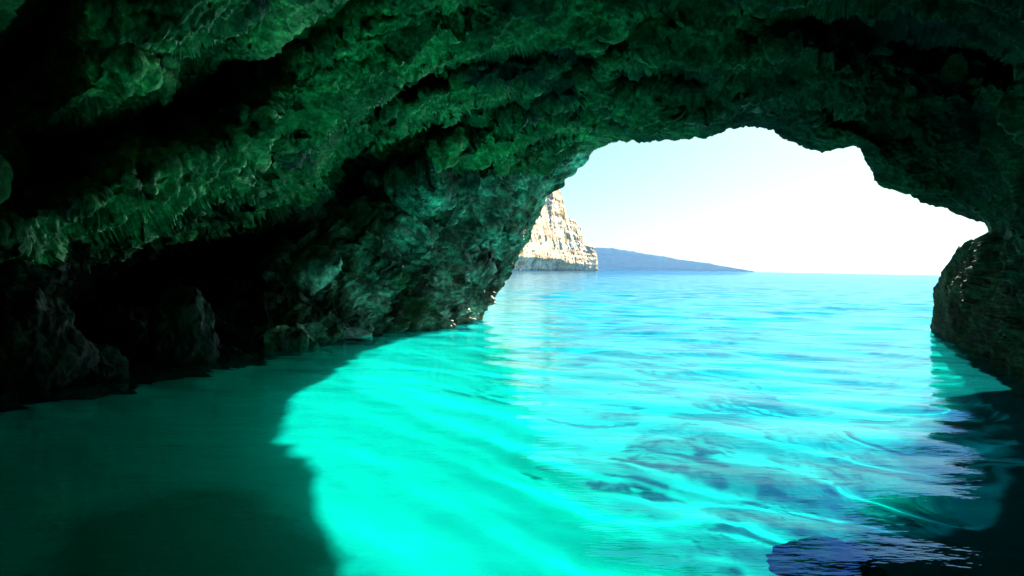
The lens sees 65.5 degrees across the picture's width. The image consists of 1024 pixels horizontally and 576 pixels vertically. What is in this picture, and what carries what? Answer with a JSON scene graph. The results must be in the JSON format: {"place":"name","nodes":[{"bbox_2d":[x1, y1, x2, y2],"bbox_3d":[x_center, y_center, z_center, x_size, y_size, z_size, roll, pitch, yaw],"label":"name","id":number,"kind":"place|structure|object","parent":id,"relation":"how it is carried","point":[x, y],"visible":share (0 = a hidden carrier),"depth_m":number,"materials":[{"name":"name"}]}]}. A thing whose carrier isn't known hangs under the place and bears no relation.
{"place":"outdoors","nodes":[
{"label":"outdoors","id":0,"kind":"place"},
{"bbox_2d":[0,225,283,401],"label":"cave wall","id":1,"kind":"structure","parent":0,"point":[113,304],"depth_m":15.57,"materials":[{"name":"black stone"}]},
{"bbox_2d":[0,287,99,390],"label":"boulder","id":2,"kind":"object","parent":1,"relation":"attached to","point":[45,344],"visible":0.73,"depth_m":9.10,"materials":[{"name":"black stone"}]},
{"bbox_2d":[86,338,129,378],"bbox_3d":[-5.399,1.087,10.168,0.964,0.890,1.024,1,1,0],"label":"boulder","id":3,"kind":"object","parent":1,"relation":"attached to","point":[113,363],"visible":0.29,"depth_m":10.10,"materials":[{"name":"black stone"}]},
{"bbox_2d":[141,284,219,365],"bbox_3d":[-4.881,0.879,11.860,1.119,1.878,1.140,1,1,0],"label":"boulder","id":4,"kind":"object","parent":1,"relation":"attached to","point":[181,323],"visible":0.73,"depth_m":11.43,"materials":[{"name":"black stone"}]},
{"bbox_2d":[257,153,589,349],"bbox_3d":[-3.371,1.060,18.940,6.653,9.345,11.429,2,2,34],"label":"rock buttress","id":5,"kind":"object","parent":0,"point":[398,248],"visible":0.47,"depth_m":18.02,"materials":[{"name":"grey stone"}]},
{"bbox_2d":[343,327,372,338],"bbox_3d":[-3.971,1.009,16.250,2.154,0.672,1.639,0,2,-37],"label":"boulder","id":6,"kind":"object","parent":5,"relation":"on","point":[353,333],"visible":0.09,"depth_m":16.17,"materials":[{"name":"stone"}]},
{"bbox_2d":[0,269,1023,575],"bbox_3d":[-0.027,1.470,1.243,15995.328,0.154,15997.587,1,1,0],"label":"sea water","id":7,"kind":"structure","parent":0,"point":[628,423],"depth_m":6.60,"materials":[{"name":"teal liquid"}]},
{"bbox_2d":[0,0,1023,266],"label":"cave roof","id":8,"kind":"structure","parent":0,"point":[128,128],"depth_m":12.04,"materials":[{"name":"green stone"}]},
{"bbox_2d":[513,189,597,270],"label":"sea cliff","id":9,"kind":"structure","parent":0,"point":[556,241],"depth_m":520.82,"materials":[{"name":"stone"}]},
{"bbox_2d":[594,247,754,271],"bbox_3d":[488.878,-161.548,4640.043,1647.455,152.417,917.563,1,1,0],"label":"hills","id":10,"kind":"structure","parent":0,"point":[610,258],"depth_m":4291.18,"materials":[{"name":"blue"}]},
{"bbox_2d":[560,126,987,274],"label":"sky","id":11,"kind":"structure","parent":0,"point":[755,199],"materials":[{"name":"white"}]},
{"bbox_3d":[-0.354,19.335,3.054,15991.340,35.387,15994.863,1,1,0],"label":"seabed","id":12,"kind":"structure","parent":0,"visible":0},
{"bbox_2d":[930,232,1023,384],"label":"rock outcrop","id":13,"kind":"object","parent":12,"relation":"in","point":[978,298],"visible":0.35,"depth_m":14.93,"materials":[{"name":"black stone"}]}
]}

